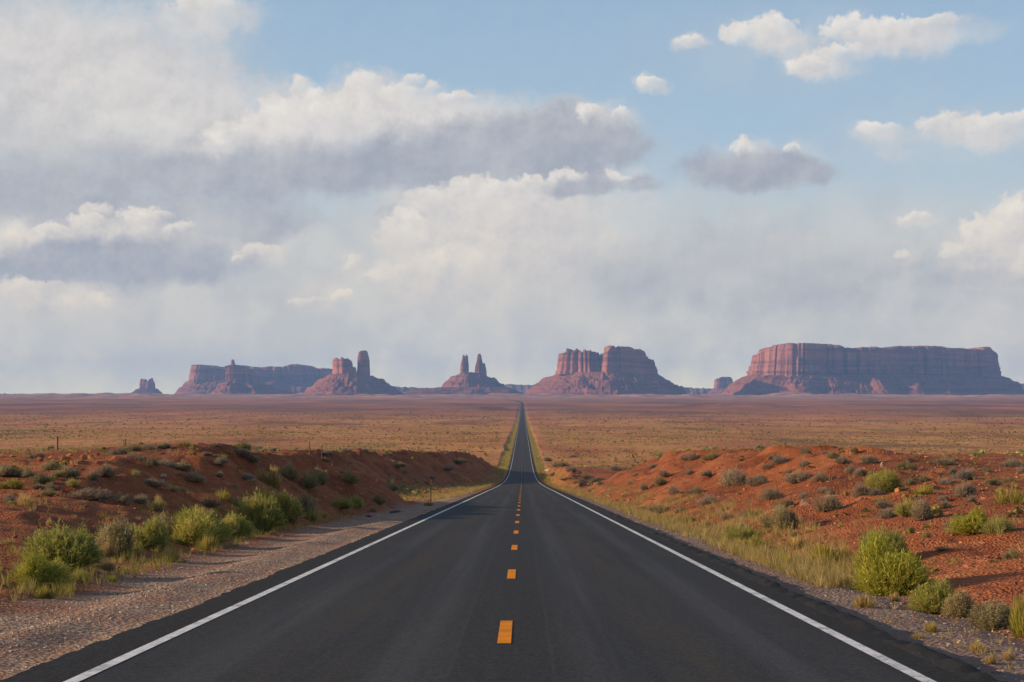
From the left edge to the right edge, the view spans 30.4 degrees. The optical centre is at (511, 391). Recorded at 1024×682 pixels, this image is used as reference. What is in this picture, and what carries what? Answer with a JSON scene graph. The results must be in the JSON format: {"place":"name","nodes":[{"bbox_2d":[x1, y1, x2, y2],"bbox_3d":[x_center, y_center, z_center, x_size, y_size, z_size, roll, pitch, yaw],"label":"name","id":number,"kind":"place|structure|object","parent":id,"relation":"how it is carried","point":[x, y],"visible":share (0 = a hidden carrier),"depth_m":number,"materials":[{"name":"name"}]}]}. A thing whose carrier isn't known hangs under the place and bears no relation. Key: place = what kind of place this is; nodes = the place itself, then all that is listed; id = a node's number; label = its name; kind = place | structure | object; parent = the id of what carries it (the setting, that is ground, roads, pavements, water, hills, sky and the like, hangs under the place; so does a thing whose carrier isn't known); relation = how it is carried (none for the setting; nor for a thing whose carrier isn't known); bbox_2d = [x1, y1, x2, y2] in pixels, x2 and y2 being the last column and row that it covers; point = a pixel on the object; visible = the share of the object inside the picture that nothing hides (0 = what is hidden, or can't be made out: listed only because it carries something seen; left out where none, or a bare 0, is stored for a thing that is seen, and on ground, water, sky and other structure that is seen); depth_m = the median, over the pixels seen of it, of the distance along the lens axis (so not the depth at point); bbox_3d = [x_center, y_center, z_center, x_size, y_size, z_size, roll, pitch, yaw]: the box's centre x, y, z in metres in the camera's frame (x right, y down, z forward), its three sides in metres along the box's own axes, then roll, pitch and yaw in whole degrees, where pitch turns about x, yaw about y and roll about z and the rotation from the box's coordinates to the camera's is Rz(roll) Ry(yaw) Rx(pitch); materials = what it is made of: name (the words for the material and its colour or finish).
{"place":"outdoors","nodes":[
{"label":"outdoors","id":0,"kind":"place"},
{"bbox_2d":[0,509,431,679],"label":"gravel","id":1,"kind":"structure","parent":0,"point":[29,628],"depth_m":30.66,"materials":[{"name":"grey gravel"}]},
{"bbox_2d":[0,398,1006,681],"bbox_3d":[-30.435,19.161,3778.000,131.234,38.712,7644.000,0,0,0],"label":"road","id":2,"kind":"structure","parent":0,"point":[520,572],"depth_m":22.76,"materials":[{"name":"black asphalt"}]},
{"bbox_2d":[0,393,1023,681],"bbox_3d":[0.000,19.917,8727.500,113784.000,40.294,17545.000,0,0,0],"label":"desert ground","id":3,"kind":"structure","parent":0,"point":[366,467],"depth_m":118.96,"materials":[{"name":"red soil"}]},
{"bbox_2d":[0,463,22,476],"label":"greasewood shrub","id":4,"kind":"object","parent":3,"relation":"on","point":[7,470],"visible":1,"depth_m":61.55,"materials":[{"name":"green plant"}]},
{"bbox_2d":[0,478,26,488],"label":"grass tuft","id":5,"kind":"object","parent":3,"relation":"on","point":[10,484],"visible":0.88,"depth_m":57.00,"materials":[{"name":"green plant"}]},
{"bbox_2d":[16,490,36,505],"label":"grass tuft","id":6,"kind":"object","parent":3,"relation":"on","point":[23,500],"visible":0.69,"depth_m":48.77,"materials":[{"name":"plant"}]},
{"bbox_2d":[7,547,76,588],"bbox_3d":[-7.672,2.851,30.697,1.315,0.735,1.023,0,0,-36],"label":"rabbitbrush","id":7,"kind":"object","parent":3,"relation":"on","point":[48,571],"visible":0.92,"depth_m":30.48,"materials":[{"name":"green plant"}]},
{"bbox_2d":[28,472,57,483],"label":"greasewood shrub","id":8,"kind":"object","parent":3,"relation":"on","point":[41,478],"visible":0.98,"depth_m":58.96,"materials":[{"name":"green plant"}]},
{"bbox_2d":[31,582,56,598],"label":"grass tuft","id":9,"kind":"object","parent":3,"relation":"on","point":[46,595],"visible":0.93,"depth_m":29.18,"materials":[{"name":"green plant"}]},
{"bbox_2d":[38,460,62,469],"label":"greasewood shrub","id":10,"kind":"object","parent":3,"relation":"on","point":[51,465],"visible":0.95,"depth_m":63.50,"materials":[{"name":"green plant"}]},
{"bbox_2d":[13,521,106,569],"bbox_3d":[-8.180,2.741,34.227,1.784,1.009,1.761,0,0,44],"label":"rabbitbrush","id":11,"kind":"object","parent":3,"relation":"on","point":[78,550],"visible":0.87,"depth_m":34.06,"materials":[{"name":"green plant"}]},
{"bbox_2d":[48,463,81,477],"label":"greasewood shrub","id":12,"kind":"object","parent":3,"relation":"on","point":[70,473],"visible":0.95,"depth_m":61.24,"materials":[{"name":"green plant"}]},
{"bbox_2d":[69,567,92,583],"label":"grass tuft","id":13,"kind":"object","parent":3,"relation":"on","point":[77,575],"visible":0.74,"depth_m":32.30,"materials":[{"name":"green plant"}]},
{"bbox_2d":[64,487,116,500],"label":"sagebrush","id":14,"kind":"object","parent":3,"relation":"on","point":[91,495],"visible":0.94,"depth_m":54.38,"materials":[{"name":"grey plant"}]},
{"bbox_2d":[91,555,116,571],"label":"greasewood shrub","id":15,"kind":"object","parent":3,"relation":"on","point":[108,566],"visible":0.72,"depth_m":35.51,"materials":[{"name":"green plant"}]},
{"bbox_2d":[97,462,116,475],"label":"sagebrush","id":16,"kind":"object","parent":3,"relation":"on","point":[106,470],"visible":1,"depth_m":62.35,"materials":[{"name":"grey plant"}]},
{"bbox_2d":[99,535,121,557],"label":"grass tuft","id":17,"kind":"object","parent":3,"relation":"on","point":[109,549],"visible":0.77,"depth_m":39.52,"materials":[{"name":"plant"}]},
{"bbox_2d":[94,511,142,557],"bbox_3d":[-8.611,3.123,41.047,1.251,1.040,1.046,0,0,40],"label":"greasewood shrub","id":18,"kind":"object","parent":3,"relation":"on","point":[120,534],"visible":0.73,"depth_m":40.87,"materials":[{"name":"green plant"}]},
{"bbox_2d":[131,378,162,393],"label":"sandstone butte","id":19,"kind":"object","parent":3,"relation":"on","point":[146,386],"visible":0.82,"depth_m":15442.82,"materials":[{"name":"purple stone"}]},
{"bbox_2d":[127,512,174,551],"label":"rabbitbrush","id":20,"kind":"object","parent":3,"relation":"on","point":[151,536],"visible":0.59,"depth_m":44.75,"materials":[{"name":"green plant"}]},
{"bbox_2d":[143,477,166,486],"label":"sagebrush","id":21,"kind":"object","parent":3,"relation":"on","point":[155,483],"visible":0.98,"depth_m":63.17,"materials":[{"name":"grey plant"}]},
{"bbox_2d":[143,496,168,510],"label":"grass tuft","id":22,"kind":"object","parent":3,"relation":"on","point":[160,505],"visible":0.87,"depth_m":59.25,"materials":[{"name":"plant"}]},
{"bbox_2d":[142,510,178,534],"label":"greasewood shrub","id":23,"kind":"object","parent":3,"relation":"on","point":[162,518],"visible":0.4,"depth_m":49.19,"materials":[{"name":"green plant"}]},
{"bbox_2d":[153,546,180,561],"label":"grass tuft","id":24,"kind":"object","parent":3,"relation":"on","point":[174,557],"visible":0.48,"depth_m":40.82,"materials":[{"name":"green plant"}]},
{"bbox_2d":[0,476,357,598],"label":"dry grass","id":25,"kind":"structure","parent":3,"relation":"on","point":[69,589],"depth_m":38.74,"materials":[{"name":"green plant"}]},
{"bbox_2d":[184,470,206,481],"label":"sagebrush","id":26,"kind":"object","parent":3,"relation":"on","point":[193,477],"visible":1,"depth_m":70.26,"materials":[{"name":"grey plant"}]},
{"bbox_2d":[164,505,237,546],"bbox_3d":[-8.057,3.469,49.046,2.204,1.170,2.469,0,0,-19],"label":"rabbitbrush","id":27,"kind":"object","parent":3,"relation":"on","point":[195,526],"visible":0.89,"depth_m":48.62,"materials":[{"name":"green plant"}]},
{"bbox_2d":[193,530,220,549],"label":"grass tuft","id":28,"kind":"object","parent":3,"relation":"on","point":[205,544],"visible":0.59,"depth_m":46.86,"materials":[{"name":"green plant"}]},
{"bbox_2d":[203,495,224,505],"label":"grass tuft","id":29,"kind":"object","parent":3,"relation":"on","point":[211,502],"visible":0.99,"depth_m":64.32,"materials":[{"name":"plant"}]},
{"bbox_2d":[209,487,232,500],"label":"grass tuft","id":30,"kind":"object","parent":3,"relation":"on","point":[224,495],"visible":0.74,"depth_m":68.81,"materials":[{"name":"green plant"}]},
{"bbox_2d":[220,511,257,538],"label":"rabbitbrush","id":31,"kind":"object","parent":3,"relation":"on","point":[242,527],"visible":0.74,"depth_m":55.67,"materials":[{"name":"green plant"}]},
{"bbox_2d":[210,359,292,393],"bbox_3d":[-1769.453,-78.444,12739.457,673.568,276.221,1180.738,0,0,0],"label":"spire butte","id":32,"kind":"object","parent":3,"relation":"on","point":[240,379],"visible":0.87,"depth_m":12465.96,"materials":[{"name":"red stone"}]},
{"bbox_2d":[174,364,332,394],"bbox_3d":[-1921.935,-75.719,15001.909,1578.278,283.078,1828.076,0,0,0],"label":"long mesa","id":33,"kind":"structure","parent":3,"relation":"on","point":[292,378],"depth_m":14551.90,"materials":[{"name":"red stone"}]},
{"bbox_2d":[233,485,288,531],"bbox_3d":[-8.494,3.908,63.258,2.064,1.576,2.303,0,0,-30],"label":"rabbitbrush","id":34,"kind":"object","parent":3,"relation":"on","point":[265,514],"visible":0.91,"depth_m":63.01,"materials":[{"name":"green plant"}]},
{"bbox_2d":[254,464,282,490],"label":"grass tuft","id":35,"kind":"object","parent":3,"relation":"on","point":[272,479],"visible":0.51,"depth_m":78.34,"materials":[{"name":"plant"}]},
{"bbox_2d":[248,485,291,507],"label":"grass tuft","id":36,"kind":"object","parent":3,"relation":"on","point":[281,502],"visible":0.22,"depth_m":70.46,"materials":[{"name":"green plant"}]},
{"bbox_2d":[278,460,299,479],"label":"greasewood shrub","id":37,"kind":"object","parent":3,"relation":"on","point":[289,471],"visible":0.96,"depth_m":89.85,"materials":[{"name":"green plant"}]},
{"bbox_2d":[276,490,306,521],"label":"rabbitbrush","id":38,"kind":"object","parent":3,"relation":"on","point":[293,512],"visible":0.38,"depth_m":70.84,"materials":[{"name":"green plant"}]},
{"bbox_2d":[291,491,320,513],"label":"greasewood shrub","id":39,"kind":"object","parent":3,"relation":"on","point":[307,504],"visible":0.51,"depth_m":74.36,"materials":[{"name":"green plant"}]},
{"bbox_2d":[300,467,322,487],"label":"greasewood shrub","id":40,"kind":"object","parent":3,"relation":"on","point":[307,481],"visible":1,"depth_m":89.89,"materials":[{"name":"green plant"}]},
{"bbox_2d":[310,466,330,484],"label":"greasewood shrub","id":41,"kind":"object","parent":3,"relation":"on","point":[321,477],"visible":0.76,"depth_m":93.47,"materials":[{"name":"green plant"}]},
{"bbox_2d":[330,497,357,508],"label":"rabbitbrush","id":42,"kind":"object","parent":3,"relation":"on","point":[345,503],"visible":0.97,"depth_m":90.08,"materials":[{"name":"green plant"}]},
{"bbox_2d":[340,466,359,483],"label":"greasewood shrub","id":43,"kind":"object","parent":3,"relation":"on","point":[347,478],"visible":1,"depth_m":101.54,"materials":[{"name":"green plant"}]},
{"bbox_2d":[302,350,406,394],"bbox_3d":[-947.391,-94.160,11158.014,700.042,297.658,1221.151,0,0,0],"label":"twin tower butte","id":44,"kind":"object","parent":3,"relation":"on","point":[345,377],"visible":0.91,"depth_m":10905.71,"materials":[{"name":"red stone"}]},
{"bbox_2d":[346,491,365,508],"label":"rabbitbrush","id":45,"kind":"object","parent":3,"relation":"on","point":[358,500],"visible":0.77,"depth_m":95.01,"materials":[{"name":"green plant"}]},
{"bbox_2d":[395,471,504,500],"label":"dry grass","id":46,"kind":"structure","parent":3,"relation":"on","point":[454,493],"depth_m":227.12,"materials":[{"name":"plant"}]},
{"bbox_2d":[402,354,523,394],"bbox_3d":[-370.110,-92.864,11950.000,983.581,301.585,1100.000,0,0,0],"label":"pinnacle butte","id":47,"kind":"object","parent":3,"relation":"on","point":[477,381],"visible":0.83,"depth_m":11843.56,"materials":[{"name":"red stone"}]},
{"bbox_2d":[0,424,1023,466],"bbox_3d":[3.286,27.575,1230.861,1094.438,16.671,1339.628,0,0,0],"label":"desert scrub","id":48,"kind":"object","parent":3,"relation":"on","point":[440,440],"visible":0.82,"depth_m":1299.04,"materials":[{"name":"plant"}]},
{"bbox_2d":[0,443,1023,638],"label":"rubble","id":49,"kind":"object","parent":3,"relation":"on","point":[793,499],"visible":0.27,"depth_m":64.58,"materials":[{"name":"red stone"}]},
{"bbox_2d":[0,445,1023,495],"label":"desert scrub","id":50,"kind":"object","parent":3,"relation":"on","point":[659,455],"visible":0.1,"depth_m":273.09,"materials":[{"name":"green plant"}]},
{"bbox_2d":[3,409,1023,434],"bbox_3d":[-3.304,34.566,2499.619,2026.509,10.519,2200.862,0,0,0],"label":"desert scrub","id":51,"kind":"object","parent":3,"relation":"on","point":[1000,430],"visible":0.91,"depth_m":2222.16,"materials":[{"name":"brown plant"}]},
{"bbox_2d":[4,442,1023,573],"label":"desert scrub","id":52,"kind":"object","parent":3,"relation":"on","point":[937,510],"visible":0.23,"depth_m":58.59,"materials":[{"name":"green plant"}]},
{"bbox_2d":[493,422,565,484],"bbox_3d":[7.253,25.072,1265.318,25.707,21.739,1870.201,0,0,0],"label":"dry grass","id":53,"kind":"structure","parent":3,"relation":"on","point":[546,480],"depth_m":727.84,"materials":[{"name":"yellow plant"}]},
{"bbox_2d":[524,345,686,394],"bbox_3d":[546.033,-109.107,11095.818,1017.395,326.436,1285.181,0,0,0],"label":"massive butte","id":54,"kind":"object","parent":3,"relation":"on","point":[614,370],"visible":0.95,"depth_m":10840.83,"materials":[{"name":"red stone"}]},
{"bbox_2d":[678,451,699,460],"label":"sagebrush","id":55,"kind":"object","parent":3,"relation":"on","point":[691,456],"visible":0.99,"depth_m":155.66,"materials":[{"name":"grey plant"}]},
{"bbox_2d":[551,478,862,589],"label":"dry grass","id":56,"kind":"structure","parent":3,"relation":"on","point":[817,573],"depth_m":50.21,"materials":[{"name":"plant"}]},
{"bbox_2d":[696,494,719,505],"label":"sagebrush","id":57,"kind":"object","parent":3,"relation":"on","point":[708,500],"visible":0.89,"depth_m":83.59,"materials":[{"name":"grey plant"}]},
{"bbox_2d":[707,377,732,393],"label":"block butte","id":58,"kind":"object","parent":3,"relation":"on","point":[721,384],"visible":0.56,"depth_m":15418.34,"materials":[{"name":"red stone"}]},
{"bbox_2d":[715,465,749,486],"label":"sagebrush","id":59,"kind":"object","parent":3,"relation":"on","point":[733,478],"visible":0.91,"depth_m":91.17,"materials":[{"name":"grey plant"}]},
{"bbox_2d":[717,522,761,541],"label":"rabbitbrush","id":60,"kind":"object","parent":3,"relation":"on","point":[737,532],"visible":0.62,"depth_m":53.38,"materials":[{"name":"green plant"}]},
{"bbox_2d":[735,534,770,548],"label":"grass tuft","id":61,"kind":"object","parent":3,"relation":"on","point":[756,541],"visible":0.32,"depth_m":48.42,"materials":[{"name":"green plant"}]},
{"bbox_2d":[744,473,766,485],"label":"sagebrush","id":62,"kind":"object","parent":3,"relation":"on","point":[754,481],"visible":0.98,"depth_m":86.44,"materials":[{"name":"grey plant"}]},
{"bbox_2d":[758,486,785,499],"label":"sagebrush","id":63,"kind":"object","parent":3,"relation":"on","point":[769,494],"visible":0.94,"depth_m":74.52,"materials":[{"name":"grey plant"}]},
{"bbox_2d":[758,501,798,530],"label":"greasewood shrub","id":64,"kind":"object","parent":3,"relation":"on","point":[783,518],"visible":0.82,"depth_m":58.85,"materials":[{"name":"green plant"}]},
{"bbox_2d":[783,533,809,549],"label":"grass tuft","id":65,"kind":"object","parent":3,"relation":"on","point":[799,540],"visible":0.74,"depth_m":47.85,"materials":[{"name":"plant"}]},
{"bbox_2d":[781,470,812,482],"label":"sagebrush","id":66,"kind":"object","parent":3,"relation":"on","point":[797,477],"visible":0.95,"depth_m":82.60,"materials":[{"name":"grey plant"}]},
{"bbox_2d":[811,471,829,481],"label":"sagebrush","id":67,"kind":"object","parent":3,"relation":"on","point":[820,477],"visible":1,"depth_m":76.32,"materials":[{"name":"grey plant"}]},
{"bbox_2d":[808,491,843,511],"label":"sagebrush","id":68,"kind":"object","parent":3,"relation":"on","point":[826,502],"visible":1,"depth_m":62.42,"materials":[{"name":"grey plant"}]},
{"bbox_2d":[810,537,852,566],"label":"grass tuft","id":69,"kind":"object","parent":3,"relation":"on","point":[825,552],"visible":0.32,"depth_m":39.82,"materials":[{"name":"yellow plant"}]},
{"bbox_2d":[850,481,874,497],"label":"sagebrush","id":70,"kind":"object","parent":3,"relation":"on","point":[859,490],"visible":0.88,"depth_m":63.74,"materials":[{"name":"grey plant"}]},
{"bbox_2d":[851,588,876,607],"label":"grass tuft","id":71,"kind":"object","parent":3,"relation":"on","point":[862,601],"visible":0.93,"depth_m":26.52,"materials":[{"name":"plant"}]},
{"bbox_2d":[722,343,1023,394],"bbox_3d":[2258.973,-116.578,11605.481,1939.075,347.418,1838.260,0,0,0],"label":"flat topped mesa","id":72,"kind":"structure","parent":3,"relation":"on","point":[803,368],"depth_m":11208.59,"materials":[{"name":"red stone"}]},
{"bbox_2d":[739,561,1015,668],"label":"dry grass","id":73,"kind":"structure","parent":3,"relation":"on","point":[982,652],"depth_m":22.00,"materials":[{"name":"plant"}]},
{"bbox_2d":[852,522,911,560],"bbox_3d":[7.645,3.076,38.758,1.265,0.920,1.250,0,0,-24],"label":"rabbitbrush","id":74,"kind":"object","parent":3,"relation":"on","point":[896,541],"visible":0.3,"depth_m":38.65,"materials":[{"name":"green plant"}]},
{"bbox_2d":[862,466,904,491],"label":"rabbitbrush","id":75,"kind":"object","parent":3,"relation":"on","point":[888,481],"visible":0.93,"depth_m":64.11,"materials":[{"name":"green plant"}]},
{"bbox_2d":[874,499,893,508],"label":"sagebrush","id":76,"kind":"object","parent":3,"relation":"on","point":[880,504],"visible":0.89,"depth_m":60.06,"materials":[{"name":"grey plant"}]},
{"bbox_2d":[876,507,894,517],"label":"sagebrush","id":77,"kind":"object","parent":3,"relation":"on","point":[885,514],"visible":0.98,"depth_m":52.34,"materials":[{"name":"grey plant"}]},
{"bbox_2d":[844,522,938,596],"bbox_3d":[6.245,2.769,30.745,1.537,1.285,1.623,0,0,-14],"label":"rabbitbrush","id":78,"kind":"object","parent":3,"relation":"on","point":[884,572],"visible":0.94,"depth_m":30.53,"materials":[{"name":"green plant"}]},
{"bbox_2d":[890,498,917,516],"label":"rabbitbrush","id":79,"kind":"object","parent":3,"relation":"on","point":[902,511],"visible":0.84,"depth_m":49.95,"materials":[{"name":"green plant"}]},
{"bbox_2d":[892,460,918,469],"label":"greasewood shrub","id":80,"kind":"object","parent":3,"relation":"on","point":[908,465],"visible":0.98,"depth_m":78.64,"materials":[{"name":"green plant"}]},
{"bbox_2d":[909,495,933,520],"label":"sagebrush","id":81,"kind":"object","parent":3,"relation":"on","point":[921,511],"visible":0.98,"depth_m":48.66,"materials":[{"name":"grey plant"}]},
{"bbox_2d":[913,484,937,494],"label":"grass tuft","id":82,"kind":"object","parent":3,"relation":"on","point":[928,490],"visible":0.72,"depth_m":61.73,"materials":[{"name":"plant"}]},
{"bbox_2d":[904,576,957,614],"bbox_3d":[5.995,2.895,26.872,0.877,0.587,0.770,0,0,1],"label":"rabbitbrush","id":83,"kind":"object","parent":3,"relation":"on","point":[929,599],"visible":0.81,"depth_m":26.78,"materials":[{"name":"green plant"}]},
{"bbox_2d":[931,456,955,464],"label":"sagebrush","id":84,"kind":"object","parent":3,"relation":"on","point":[943,461],"visible":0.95,"depth_m":83.39,"materials":[{"name":"grey plant"}]},
{"bbox_2d":[939,588,975,618],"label":"greasewood shrub","id":85,"kind":"object","parent":3,"relation":"on","point":[958,605],"visible":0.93,"depth_m":25.79,"materials":[{"name":"green plant"}]},
{"bbox_2d":[947,468,978,479],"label":"sagebrush","id":86,"kind":"object","parent":3,"relation":"on","point":[966,474],"visible":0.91,"depth_m":72.36,"materials":[{"name":"grey plant"}]},
{"bbox_2d":[943,505,989,534],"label":"rabbitbrush","id":87,"kind":"object","parent":3,"relation":"on","point":[971,524],"visible":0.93,"depth_m":41.15,"materials":[{"name":"green plant"}]},
{"bbox_2d":[952,479,981,496],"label":"sagebrush","id":88,"kind":"object","parent":3,"relation":"on","point":[962,490],"visible":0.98,"depth_m":58.59,"materials":[{"name":"grey plant"}]},
{"bbox_2d":[967,639,986,651],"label":"grass tuft","id":89,"kind":"object","parent":3,"relation":"on","point":[975,646],"visible":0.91,"depth_m":19.88,"materials":[{"name":"plant"}]},
{"bbox_2d":[964,596,1013,629],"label":"greasewood shrub","id":90,"kind":"object","parent":3,"relation":"on","point":[994,617],"visible":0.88,"depth_m":24.01,"materials":[{"name":"green plant"}]},
{"bbox_2d":[978,513,1016,534],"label":"rabbitbrush","id":91,"kind":"object","parent":3,"relation":"on","point":[991,528],"visible":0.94,"depth_m":40.47,"materials":[{"name":"green plant"}]},
{"bbox_2d":[988,481,1023,504],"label":"grass tuft","id":92,"kind":"object","parent":3,"relation":"on","point":[1016,498],"visible":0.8,"depth_m":51.55,"materials":[{"name":"plant"}]},
{"bbox_2d":[1002,648,1015,659],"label":"grass tuft","id":93,"kind":"object","parent":3,"relation":"on","point":[1006,656],"visible":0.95,"depth_m":18.96,"materials":[{"name":"plant"}]},
{"bbox_2d":[996,457,1023,467],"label":"sagebrush","id":94,"kind":"object","parent":3,"relation":"on","point":[1010,462],"visible":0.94,"depth_m":83.28,"materials":[{"name":"grey plant"}]},
{"bbox_2d":[1002,544,1020,558],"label":"greasewood shrub","id":95,"kind":"object","parent":3,"relation":"on","point":[1011,554],"visible":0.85,"depth_m":34.55,"materials":[{"name":"green plant"}]},
{"bbox_2d":[1007,594,1023,637],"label":"grass tuft","id":96,"kind":"object","parent":3,"relation":"on","point":[1017,619],"visible":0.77,"depth_m":22.95,"materials":[{"name":"plant"}]},
{"bbox_2d":[0,443,1023,602],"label":"dry grass","id":97,"kind":"structure","parent":0,"point":[139,517],"depth_m":49.59,"materials":[{"name":"plant"}]},
{"bbox_2d":[0,0,1023,393],"label":"sky","id":98,"kind":"structure","parent":0,"point":[700,187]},
{"bbox_2d":[505,384,534,392],"bbox_3d":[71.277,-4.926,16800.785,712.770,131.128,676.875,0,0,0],"label":"hills","id":99,"kind":"structure","parent":0,"point":[521,388],"depth_m":16746.29,"materials":[{"name":"purple stone"}]},
{"bbox_2d":[682,386,711,393],"bbox_3d":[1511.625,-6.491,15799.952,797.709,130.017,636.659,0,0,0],"label":"hills","id":100,"kind":"structure","parent":0,"point":[689,390],"depth_m":15736.98,"materials":[{"name":"purple stone"}]},
{"bbox_2d":[624,515,1023,681],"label":"gravel","id":101,"kind":"structure","parent":0,"point":[958,641],"depth_m":25.21,"materials":[{"name":"grey gravel"}]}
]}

